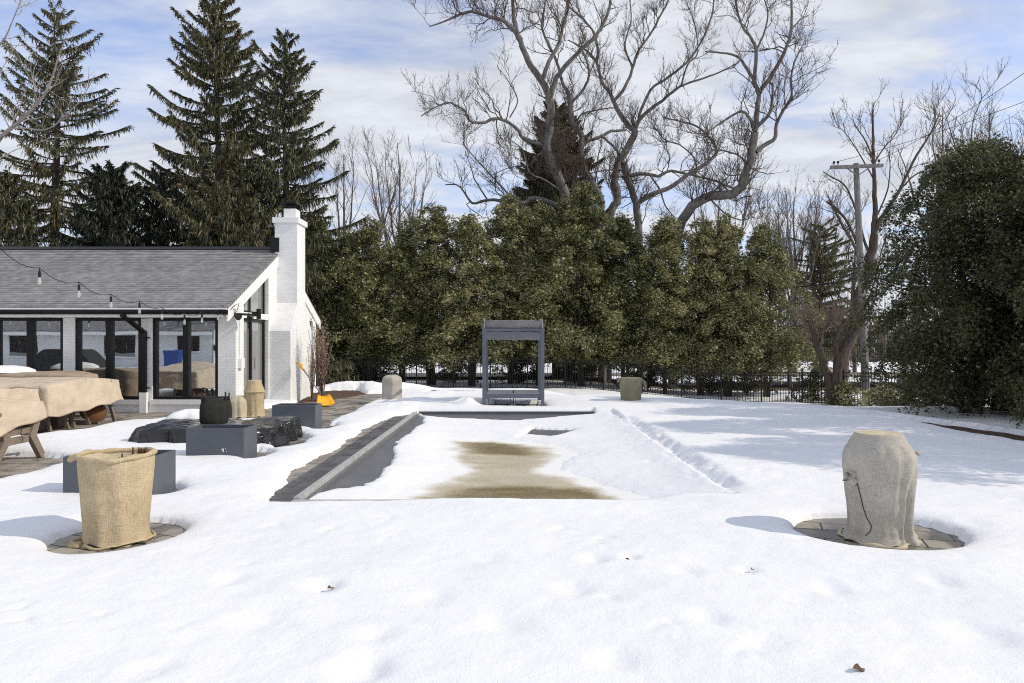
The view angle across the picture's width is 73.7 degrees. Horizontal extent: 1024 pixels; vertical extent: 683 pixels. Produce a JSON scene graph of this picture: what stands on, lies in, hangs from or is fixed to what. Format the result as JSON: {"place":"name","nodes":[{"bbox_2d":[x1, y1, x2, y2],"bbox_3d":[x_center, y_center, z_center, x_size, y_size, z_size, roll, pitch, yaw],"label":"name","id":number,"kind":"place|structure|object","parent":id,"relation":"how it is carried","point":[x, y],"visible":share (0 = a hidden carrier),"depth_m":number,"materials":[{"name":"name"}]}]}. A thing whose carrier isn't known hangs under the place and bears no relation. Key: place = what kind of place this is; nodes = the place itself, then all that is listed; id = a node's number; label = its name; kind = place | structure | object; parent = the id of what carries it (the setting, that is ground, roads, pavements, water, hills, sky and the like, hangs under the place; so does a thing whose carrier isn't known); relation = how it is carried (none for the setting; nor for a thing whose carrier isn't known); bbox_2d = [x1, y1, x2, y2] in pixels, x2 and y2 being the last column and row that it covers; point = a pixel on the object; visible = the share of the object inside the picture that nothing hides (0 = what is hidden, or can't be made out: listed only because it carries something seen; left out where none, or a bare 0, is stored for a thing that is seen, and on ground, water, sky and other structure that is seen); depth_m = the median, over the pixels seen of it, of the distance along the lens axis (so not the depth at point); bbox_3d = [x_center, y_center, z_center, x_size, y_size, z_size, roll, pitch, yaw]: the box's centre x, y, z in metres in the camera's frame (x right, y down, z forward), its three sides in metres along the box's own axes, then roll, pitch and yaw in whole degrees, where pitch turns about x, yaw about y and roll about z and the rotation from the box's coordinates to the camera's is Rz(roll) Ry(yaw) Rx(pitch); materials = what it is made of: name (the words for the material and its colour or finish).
{"place":"outdoors","nodes":[
{"label":"outdoors","id":0,"kind":"place"},
{"bbox_2d":[0,387,439,491],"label":"patio","id":1,"kind":"structure","parent":0,"point":[10,466],"depth_m":12.95,"materials":[{"name":"stone"}]},
{"bbox_2d":[0,413,49,462],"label":"garden bench","id":2,"kind":"object","parent":1,"relation":"on","point":[30,436],"visible":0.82,"depth_m":9.39,"materials":[{"name":"beige paint"}]},
{"bbox_2d":[0,397,47,436],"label":"furniture cover","id":3,"kind":"object","parent":2,"relation":"on","point":[15,413],"visible":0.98,"depth_m":9.21,"materials":[{"name":"beige fabric"}]},
{"bbox_2d":[15,415,67,430],"bbox_3d":[-9.200,1.275,13.000,1.400,0.750,1.800,0,0,0],"label":"dining table","id":4,"kind":"object","parent":1,"relation":"on","point":[56,421],"visible":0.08,"depth_m":13.15,"materials":[{"name":"paint"}]},
{"bbox_2d":[0,377,123,416],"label":"furniture cover","id":5,"kind":"object","parent":4,"relation":"on","point":[60,396],"visible":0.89,"depth_m":12.68,"materials":[{"name":"beige fabric"}]},
{"bbox_2d":[0,386,39,400],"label":"furniture cover","id":6,"kind":"object","parent":5,"relation":"on","point":[22,393],"visible":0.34,"depth_m":11.45,"materials":[{"name":"beige fabric"}]},
{"bbox_2d":[0,371,97,377],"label":"furniture cover","id":7,"kind":"object","parent":1,"relation":"on","point":[52,374],"visible":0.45,"depth_m":14.41,"materials":[{"name":"brown fabric"}]},
{"bbox_2d":[0,365,36,372],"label":"snow mound","id":8,"kind":"object","parent":7,"relation":"on","point":[10,369],"visible":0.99,"depth_m":14.58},
{"bbox_2d":[79,405,106,421],"bbox_3d":[-8.364,1.365,13.678,0.480,0.220,0.480,29,23,-10],"label":"flower pot","id":9,"kind":"object","parent":1,"relation":"on","point":[97,413],"visible":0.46,"depth_m":13.58,"materials":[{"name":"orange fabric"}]},
{"bbox_2d":[46,522,185,553],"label":"round pavement","id":10,"kind":"structure","parent":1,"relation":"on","point":[164,531],"depth_m":5.64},
{"bbox_2d":[67,446,157,550],"bbox_3d":[-3.268,1.265,5.635,0.643,0.786,0.600,0,0,0],"label":"wrapped pot","id":11,"kind":"object","parent":10,"relation":"on","point":[115,488],"visible":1,"depth_m":5.42,"materials":[{"name":"beige fabric"}]},
{"bbox_2d":[63,450,175,494],"bbox_3d":[-4.100,1.415,7.160,0.920,0.490,0.460,0,0,0],"label":"planter box","id":12,"kind":"object","parent":1,"relation":"on","point":[164,480],"visible":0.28,"depth_m":7.05,"materials":[{"name":"concrete"}]},
{"bbox_2d":[128,416,302,446],"bbox_3d":[-4.747,1.460,11.226,2.368,0.422,2.028,0,0,0],"label":"plastic sheet","id":13,"kind":"object","parent":1,"relation":"on","point":[279,431],"visible":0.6,"depth_m":10.67,"materials":[{"name":"plastic"}]},
{"bbox_2d":[165,409,199,419],"bbox_3d":[-5.390,1.224,11.552,0.876,0.171,0.627,0,0,-20],"label":"snow mound","id":14,"kind":"object","parent":13,"relation":"on","point":[188,414],"visible":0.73,"depth_m":11.33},
{"bbox_2d":[199,392,228,424],"bbox_3d":[-4.740,1.054,10.865,0.428,0.503,0.486,0,0,-23],"label":"grow bag","id":15,"kind":"object","parent":13,"relation":"on","point":[214,410],"visible":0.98,"depth_m":10.71,"materials":[{"name":"black fabric"}]},
{"bbox_2d":[186,424,256,457],"bbox_3d":[-3.990,1.415,9.394,0.790,0.490,0.452,0,0,2],"label":"planter box","id":16,"kind":"object","parent":1,"relation":"on","point":[230,440],"visible":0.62,"depth_m":9.19,"materials":[{"name":"concrete"}]},
{"bbox_2d":[230,396,246,417],"bbox_3d":[-5.968,1.433,14.951,0.471,0.475,0.485,0,0,0],"label":"wrapped pot","id":17,"kind":"object","parent":1,"relation":"on","point":[239,406],"visible":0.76,"depth_m":14.76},
{"bbox_2d":[243,380,265,416],"bbox_3d":[-5.680,1.260,15.050,0.460,0.820,0.460,0,0,0],"label":"wrapped lantern","id":18,"kind":"object","parent":1,"relation":"on","point":[254,391],"visible":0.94,"depth_m":14.89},
{"bbox_2d":[272,403,321,428],"bbox_3d":[-4.000,1.415,12.720,0.790,0.490,0.440,0,0,0],"label":"planter box","id":19,"kind":"object","parent":1,"relation":"on","point":[309,415],"visible":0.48,"depth_m":12.50,"materials":[{"name":"concrete"}]},
{"bbox_2d":[296,363,334,405],"bbox_3d":[-5.045,1.082,17.659,0.549,1.053,1.427,0,0,-41],"label":"snow shovel","id":20,"kind":"object","parent":1,"relation":"on","point":[327,400],"visible":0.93,"depth_m":17.51,"materials":[{"name":"yellow plastic"}]},
{"bbox_2d":[382,375,401,398],"bbox_3d":[-3.201,1.280,18.199,0.568,0.780,0.577,0,0,0],"label":"wrapped pot","id":21,"kind":"object","parent":1,"relation":"on","point":[391,386],"visible":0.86,"depth_m":17.98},
{"bbox_2d":[269,415,407,501],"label":"poolside paving","id":22,"kind":"structure","parent":0,"point":[291,490],"depth_m":9.05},
{"bbox_2d":[290,411,621,501],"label":"swimming pool","id":23,"kind":"structure","parent":22,"relation":"in","point":[369,462],"depth_m":10.41,"materials":[{"name":"grey stone"}]},
{"bbox_2d":[389,434,649,498],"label":"water","id":24,"kind":"structure","parent":23,"relation":"in","point":[488,468],"depth_m":9.14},
{"bbox_2d":[0,356,1023,682],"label":"snow","id":25,"kind":"structure","parent":0,"point":[726,572],"depth_m":4.72,"materials":[{"name":"snow"}]},
{"bbox_2d":[0,170,79,246],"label":"spruce tree","id":26,"kind":"object","parent":25,"relation":"on","point":[26,233],"visible":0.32,"depth_m":31.56,"materials":[{"name":"green plant"}]},
{"bbox_2d":[0,0,94,157],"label":"deciduous tree","id":27,"kind":"object","parent":25,"relation":"on","point":[18,121],"visible":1,"depth_m":23.51,"materials":[{"name":"grey plant"}]},
{"bbox_2d":[0,0,156,246],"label":"spruce tree","id":28,"kind":"object","parent":25,"relation":"on","point":[56,209],"visible":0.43,"depth_m":34.12,"materials":[{"name":"green plant"}]},
{"bbox_2d":[52,159,157,246],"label":"spruce tree","id":29,"kind":"object","parent":25,"relation":"on","point":[108,189],"visible":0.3,"depth_m":30.38,"materials":[{"name":"green plant"}]},
{"bbox_2d":[115,167,216,246],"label":"spruce tree","id":30,"kind":"object","parent":25,"relation":"on","point":[151,223],"visible":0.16,"depth_m":32.30,"materials":[{"name":"green plant"}]},
{"bbox_2d":[106,0,336,376],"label":"spruce tree","id":31,"kind":"object","parent":25,"relation":"on","point":[222,65],"visible":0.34,"depth_m":34.98,"materials":[{"name":"green plant"}]},
{"bbox_2d":[149,169,353,385],"bbox_3d":[-13.113,-2.211,31.190,10.806,11.269,10.333,0,0,0],"label":"spruce tree","id":32,"kind":"object","parent":25,"relation":"on","point":[221,204],"visible":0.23,"depth_m":31.22,"materials":[{"name":"green plant"}]},
{"bbox_2d":[202,28,387,386],"bbox_3d":[-11.650,-5.997,35.131,10.598,20.204,11.932,0,0,0],"label":"spruce tree","id":33,"kind":"object","parent":25,"relation":"on","point":[291,163],"visible":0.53,"depth_m":34.38,"materials":[{"name":"green plant"}]},
{"bbox_2d":[280,127,408,256],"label":"deciduous tree","id":34,"kind":"object","parent":25,"relation":"on","point":[351,197],"visible":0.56,"depth_m":52.37,"materials":[{"name":"grey plant"}]},
{"bbox_2d":[349,124,436,368],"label":"deciduous tree","id":35,"kind":"object","parent":25,"relation":"on","point":[397,217],"visible":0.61,"depth_m":55.41,"materials":[{"name":"grey plant"}]},
{"bbox_2d":[482,319,543,405],"bbox_3d":[0.033,0.555,17.399,1.505,2.190,1.772,0,0,0],"label":"canopy daybed","id":36,"kind":"object","parent":25,"relation":"on","point":[493,329],"visible":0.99,"depth_m":16.59,"materials":[{"name":"grey metal"}]},
{"bbox_2d":[400,0,636,383],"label":"maple tree","id":37,"kind":"object","parent":25,"relation":"on","point":[554,167],"visible":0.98,"depth_m":38.48,"materials":[{"name":"grey plant"}]},
{"bbox_2d":[529,110,590,187],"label":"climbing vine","id":38,"kind":"object","parent":37,"relation":"attached to","point":[566,138],"visible":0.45,"depth_m":42.48,"materials":[{"name":"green plant"}]},
{"bbox_2d":[479,99,635,378],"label":"spruce tree","id":39,"kind":"object","parent":25,"relation":"on","point":[536,187],"visible":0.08,"depth_m":43.86,"materials":[{"name":"green plant"}]},
{"bbox_2d":[318,356,937,403],"bbox_3d":[4.980,1.839,31.790,41.890,2.470,6.869,0,0,17],"label":"iron fence","id":40,"kind":"object","parent":25,"relation":"on","point":[665,369],"visible":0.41,"depth_m":33.14,"materials":[{"name":"black metal"}]},
{"bbox_2d":[543,0,751,382],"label":"maple tree","id":41,"kind":"object","parent":25,"relation":"on","point":[620,162],"visible":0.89,"depth_m":47.47,"materials":[{"name":"grey plant"}]},
{"bbox_2d":[681,143,777,376],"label":"deciduous tree","id":42,"kind":"object","parent":25,"relation":"on","point":[718,212],"visible":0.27,"depth_m":59.44,"materials":[{"name":"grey plant"}]},
{"bbox_2d":[669,0,838,389],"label":"maple tree","id":43,"kind":"object","parent":25,"relation":"on","point":[720,194],"visible":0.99,"depth_m":35.59,"materials":[{"name":"grey plant"}]},
{"bbox_2d":[746,186,820,371],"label":"deciduous tree","id":44,"kind":"object","parent":25,"relation":"on","point":[801,257],"visible":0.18,"depth_m":65.33,"materials":[{"name":"grey plant"}]},
{"bbox_2d":[771,202,823,388],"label":"deciduous tree","id":45,"kind":"object","parent":25,"relation":"on","point":[788,316],"visible":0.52,"depth_m":43.76,"materials":[{"name":"grey wood"}]},
{"bbox_2d":[753,166,850,376],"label":"deciduous tree","id":46,"kind":"object","parent":25,"relation":"on","point":[793,242],"visible":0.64,"depth_m":57.83,"materials":[{"name":"grey plant"}]},
{"bbox_2d":[785,366,825,401],"bbox_3d":[14.760,2.238,33.346,2.766,2.064,2.867,0,0,28],"label":"evergreen bush","id":47,"kind":"object","parent":25,"relation":"on","point":[805,387],"visible":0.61,"depth_m":33.33,"materials":[{"name":"green plant"}]},
{"bbox_2d":[762,181,860,370],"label":"deciduous tree","id":48,"kind":"object","parent":25,"relation":"on","point":[843,251],"visible":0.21,"depth_m":61.14,"materials":[{"name":"grey plant"}]},
{"bbox_2d":[784,285,874,404],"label":"deciduous tree","id":49,"kind":"object","parent":25,"relation":"on","point":[832,380],"visible":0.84,"depth_m":31.31,"materials":[{"name":"brown plant"}]},
{"bbox_2d":[774,216,887,377],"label":"pine tree","id":50,"kind":"object","parent":25,"relation":"on","point":[826,260],"visible":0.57,"depth_m":55.42,"materials":[{"name":"green plant"}]},
{"bbox_2d":[822,380,867,405],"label":"evergreen bush","id":51,"kind":"object","parent":25,"relation":"on","point":[843,392],"visible":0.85,"depth_m":30.99,"materials":[{"name":"green plant"}]},
{"bbox_2d":[796,205,896,371],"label":"deciduous tree","id":52,"kind":"object","parent":25,"relation":"on","point":[852,290],"visible":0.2,"depth_m":59.91,"materials":[{"name":"brown plant"}]},
{"bbox_2d":[830,159,883,402],"bbox_3d":[16.690,-2.803,33.174,2.548,12.021,0.429,0,0,0],"label":"utility pole","id":53,"kind":"object","parent":25,"relation":"on","point":[855,167],"visible":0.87,"depth_m":33.07,"materials":[{"name":"grey wood"}]},
{"bbox_2d":[854,384,897,406],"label":"evergreen bush","id":54,"kind":"object","parent":25,"relation":"on","point":[871,392],"visible":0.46,"depth_m":28.99,"materials":[{"name":"green plant"}]},
{"bbox_2d":[808,79,959,381],"bbox_3d":[19.268,-5.002,34.889,7.067,17.218,6.330,0,0,40],"label":"deciduous tree","id":55,"kind":"object","parent":25,"relation":"on","point":[873,239],"visible":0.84,"depth_m":35.43,"materials":[{"name":"brown plant"}]},
{"bbox_2d":[868,372,938,405],"bbox_3d":[13.012,1.716,22.565,2.305,1.514,2.389,0,0,0],"label":"evergreen bush","id":56,"kind":"object","parent":25,"relation":"on","point":[882,403],"visible":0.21,"depth_m":22.57,"materials":[{"name":"green plant"}]},
{"bbox_2d":[889,375,965,405],"bbox_3d":[13.216,1.562,21.505,2.549,1.582,2.459,0,0,-19],"label":"evergreen bush","id":57,"kind":"object","parent":25,"relation":"on","point":[900,400],"visible":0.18,"depth_m":21.46,"materials":[{"name":"green plant"}]},
{"bbox_2d":[833,128,1023,419],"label":"dark cedar","id":58,"kind":"object","parent":25,"relation":"on","point":[936,294],"visible":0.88,"depth_m":17.21,"materials":[{"name":"green plant"}]},
{"bbox_2d":[866,130,1023,414],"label":"dark cedar","id":59,"kind":"object","parent":25,"relation":"on","point":[889,318],"visible":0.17,"depth_m":18.08,"materials":[{"name":"green plant"}]},
{"bbox_2d":[891,57,1010,381],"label":"deciduous tree","id":60,"kind":"object","parent":25,"relation":"on","point":[942,136],"visible":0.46,"depth_m":44.34,"materials":[{"name":"grey plant"}]},
{"bbox_2d":[909,81,1023,223],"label":"deciduous tree","id":61,"kind":"object","parent":25,"relation":"on","point":[990,126],"visible":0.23,"depth_m":43.99,"materials":[{"name":"grey plant"}]},
{"bbox_2d":[942,168,1023,411],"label":"dark cedar","id":62,"kind":"object","parent":25,"relation":"on","point":[1010,204],"visible":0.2,"depth_m":16.59,"materials":[{"name":"green plant"}]},
{"bbox_2d":[984,179,1023,424],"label":"dark cedar","id":63,"kind":"object","parent":25,"relation":"on","point":[1020,292],"visible":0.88,"depth_m":15.80,"materials":[{"name":"green plant"}]},
{"bbox_2d":[1004,373,1023,427],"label":"dark cedar","id":64,"kind":"object","parent":25,"relation":"on","point":[1020,403],"visible":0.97,"depth_m":13.75,"materials":[{"name":"green plant"}]},
{"bbox_2d":[0,0,1023,341],"label":"sky","id":65,"kind":"structure","parent":0,"point":[360,48],"materials":[{"name":"blue"}]},
{"bbox_2d":[377,372,921,376],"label":"road","id":66,"kind":"structure","parent":0,"point":[477,374],"depth_m":46.96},
{"bbox_2d":[377,348,998,434],"bbox_3d":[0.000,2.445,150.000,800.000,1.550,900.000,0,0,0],"label":"ground","id":67,"kind":"structure","parent":0,"point":[596,381],"depth_m":44.24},
{"bbox_2d":[0,201,320,412],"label":"pool house","id":68,"kind":"structure","parent":67,"relation":"on","point":[156,363],"depth_m":16.02,"materials":[{"name":"white paint"}]},
{"bbox_2d":[0,318,62,370],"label":"window","id":69,"kind":"structure","parent":68,"relation":"in","point":[35,343],"depth_m":15.95,"materials":[{"name":"clear glass"}]},
{"bbox_2d":[76,318,140,399],"bbox_3d":[-9.386,0.400,15.932,1.533,1.900,0.115,0,0,0],"label":"window","id":70,"kind":"structure","parent":68,"relation":"in","point":[110,348],"depth_m":15.95,"materials":[{"name":"clear glass"}]},
{"bbox_2d":[0,248,218,318],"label":"string lights","id":71,"kind":"object","parent":68,"relation":"hanging from","point":[139,303],"visible":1,"depth_m":11.26,"materials":[{"name":"black plastic"}]},
{"bbox_2d":[153,318,217,399],"bbox_3d":[-7.591,0.400,15.932,1.522,1.900,0.115,0,0,0],"label":"window","id":72,"kind":"structure","parent":68,"relation":"in","point":[185,351],"depth_m":15.95,"materials":[{"name":"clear glass"}]},
{"bbox_2d":[244,318,264,398],"bbox_3d":[-6.532,0.510,17.159,0.156,2.160,1.642,0,0,0],"label":"glass door","id":73,"kind":"structure","parent":68,"relation":"in","point":[254,329],"depth_m":17.39,"materials":[{"name":"grey"}]},
{"bbox_2d":[244,282,264,313],"bbox_3d":[-6.560,-1.228,17.159,0.080,1.107,1.702,0,0,0],"label":"window","id":74,"kind":"structure","parent":68,"relation":"in","point":[257,300],"depth_m":17.60,"materials":[{"name":"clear glass"}]},
{"bbox_2d":[297,390,365,402],"bbox_3d":[-6.000,1.648,20.350,4.000,0.146,5.700,0,0,0],"label":"mulch bed","id":75,"kind":"object","parent":67,"relation":"on","point":[335,394],"visible":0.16,"depth_m":20.51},
{"bbox_2d":[307,343,316,400],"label":"seedhead shrub","id":76,"kind":"object","parent":75,"relation":"on","point":[312,370],"visible":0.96,"depth_m":18.58,"materials":[{"name":"brown plant"}]},
{"bbox_2d":[307,314,331,395],"bbox_3d":[-5.226,0.446,18.702,0.700,2.439,0.773,0,0,0],"label":"seedhead shrub","id":77,"kind":"object","parent":75,"relation":"on","point":[321,365],"visible":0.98,"depth_m":18.63,"materials":[{"name":"brown plant"}]},
{"bbox_2d":[305,219,385,362],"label":"arborvitae","id":78,"kind":"object","parent":67,"relation":"on","point":[325,280],"visible":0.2,"depth_m":35.28,"materials":[{"name":"green plant"}]},
{"bbox_2d":[312,226,378,372],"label":"arborvitae","id":79,"kind":"object","parent":67,"relation":"on","point":[324,292],"visible":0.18,"depth_m":35.79,"materials":[{"name":"green plant"}]},
{"bbox_2d":[316,214,428,380],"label":"arborvitae","id":80,"kind":"object","parent":67,"relation":"on","point":[366,275],"visible":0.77,"depth_m":35.13,"materials":[{"name":"green plant"}]},
{"bbox_2d":[355,363,405,380],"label":"evergreen shrub","id":81,"kind":"object","parent":67,"relation":"on","point":[382,372],"visible":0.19,"depth_m":38.41,"materials":[{"name":"green plant"}]},
{"bbox_2d":[350,228,450,381],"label":"arborvitae","id":82,"kind":"object","parent":67,"relation":"on","point":[409,252],"visible":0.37,"depth_m":35.84,"materials":[{"name":"green plant"}]},
{"bbox_2d":[370,202,483,384],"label":"arborvitae","id":83,"kind":"object","parent":67,"relation":"on","point":[435,230],"visible":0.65,"depth_m":35.60,"materials":[{"name":"green plant"}]},
{"bbox_2d":[436,362,478,382],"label":"evergreen shrub","id":84,"kind":"object","parent":67,"relation":"on","point":[461,374],"visible":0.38,"depth_m":38.56,"materials":[{"name":"green plant"}]},
{"bbox_2d":[424,210,524,385],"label":"arborvitae","id":85,"kind":"object","parent":67,"relation":"on","point":[470,229],"visible":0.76,"depth_m":34.93,"materials":[{"name":"green plant"}]},
{"bbox_2d":[491,355,535,383],"bbox_3d":[0.245,1.547,37.963,2.922,2.142,3.063,0,0,-1],"label":"evergreen shrub","id":86,"kind":"object","parent":67,"relation":"on","point":[520,374],"visible":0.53,"depth_m":37.78,"materials":[{"name":"green plant"}]},
{"bbox_2d":[451,190,577,383],"bbox_3d":[0.108,-2.733,36.561,6.388,10.736,7.043,0,0,-44],"label":"arborvitae","id":87,"kind":"object","parent":67,"relation":"on","point":[508,228],"visible":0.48,"depth_m":35.76,"materials":[{"name":"green plant"}]},
{"bbox_2d":[488,199,600,385],"bbox_3d":[1.335,-2.478,36.329,7.072,10.198,4.872,0,0,38],"label":"arborvitae","id":88,"kind":"object","parent":67,"relation":"on","point":[539,217],"visible":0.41,"depth_m":35.40,"materials":[{"name":"green plant"}]},
{"bbox_2d":[549,354,604,384],"bbox_3d":[3.870,1.479,38.538,3.446,2.409,3.288,0,0,-31],"label":"evergreen shrub","id":89,"kind":"object","parent":67,"relation":"on","point":[573,373],"visible":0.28,"depth_m":38.50,"materials":[{"name":"green plant"}]},
{"bbox_2d":[520,176,647,385],"bbox_3d":[3.880,-3.010,36.219,6.544,11.409,9.788,0,0,31],"label":"arborvitae","id":90,"kind":"object","parent":67,"relation":"on","point":[586,234],"visible":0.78,"depth_m":34.98,"materials":[{"name":"green plant"}]},
{"bbox_2d":[563,211,691,376],"bbox_3d":[6.091,-2.109,36.729,6.977,9.886,5.434,0,0,23],"label":"arborvitae","id":91,"kind":"object","parent":67,"relation":"on","point":[625,229],"visible":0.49,"depth_m":35.89,"materials":[{"name":"green plant"}]},
{"bbox_2d":[617,377,646,400],"bbox_3d":[3.130,1.305,17.826,0.677,0.730,0.572,0,0,38],"label":"wrapped pot","id":92,"kind":"object","parent":67,"relation":"on","point":[630,388],"visible":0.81,"depth_m":17.64,"materials":[{"name":"fabric"}]},
{"bbox_2d":[614,360,679,390],"bbox_3d":[7.588,1.698,39.366,3.828,2.677,3.653,0,0,28],"label":"evergreen shrub","id":93,"kind":"object","parent":67,"relation":"on","point":[645,378],"visible":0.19,"depth_m":38.51,"materials":[{"name":"green plant"}]},
{"bbox_2d":[610,213,712,393],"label":"arborvitae","id":94,"kind":"object","parent":67,"relation":"on","point":[664,238],"visible":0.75,"depth_m":35.08,"materials":[{"name":"green plant"}]},
{"bbox_2d":[383,313,941,360],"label":"distant woods","id":95,"kind":"object","parent":67,"relation":"on","point":[870,329],"depth_m":102.71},
{"bbox_2d":[376,285,997,361],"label":"distant bare woods","id":96,"kind":"object","parent":67,"relation":"on","point":[873,354],"visible":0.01,"depth_m":100.76,"materials":[{"name":"brown plant"}]},
{"bbox_2d":[653,216,757,395],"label":"arborvitae","id":97,"kind":"object","parent":67,"relation":"on","point":[703,241],"visible":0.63,"depth_m":35.58,"materials":[{"name":"green plant"}]},
{"bbox_2d":[675,371,739,394],"bbox_3d":[10.844,1.971,37.914,3.470,2.543,3.637,0,0,-2],"label":"evergreen shrub","id":98,"kind":"object","parent":67,"relation":"on","point":[707,385],"visible":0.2,"depth_m":37.54,"materials":[{"name":"green plant"}]},
{"bbox_2d":[689,209,775,396],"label":"arborvitae","id":99,"kind":"object","parent":67,"relation":"on","point":[730,233],"visible":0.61,"depth_m":35.40,"materials":[{"name":"green plant"}]},
{"bbox_2d":[732,369,776,395],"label":"evergreen shrub","id":100,"kind":"object","parent":67,"relation":"on","point":[747,386],"visible":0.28,"depth_m":38.37,"materials":[{"name":"green plant"}]},
{"bbox_2d":[691,220,832,396],"bbox_3d":[13.213,-1.607,35.974,7.773,9.630,5.197,0,0,-6],"label":"arborvitae","id":101,"kind":"object","parent":67,"relation":"on","point":[757,241],"visible":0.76,"depth_m":34.96,"materials":[{"name":"green plant"}]},
{"bbox_2d":[793,518,964,549],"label":"round pavement","id":102,"kind":"structure","parent":67,"relation":"on","point":[826,529],"depth_m":5.80,"materials":[{"name":"stone"}]},
{"bbox_2d":[837,430,921,549],"bbox_3d":[3.050,1.208,5.676,0.623,0.900,0.620,0,0,27],"label":"wrapped pot","id":103,"kind":"object","parent":102,"relation":"on","point":[880,471],"visible":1,"depth_m":5.48,"materials":[{"name":"fabric"}]},
{"bbox_2d":[922,422,1023,440],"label":"leaf litter ground","id":104,"kind":"structure","parent":0,"point":[1008,435],"depth_m":12.95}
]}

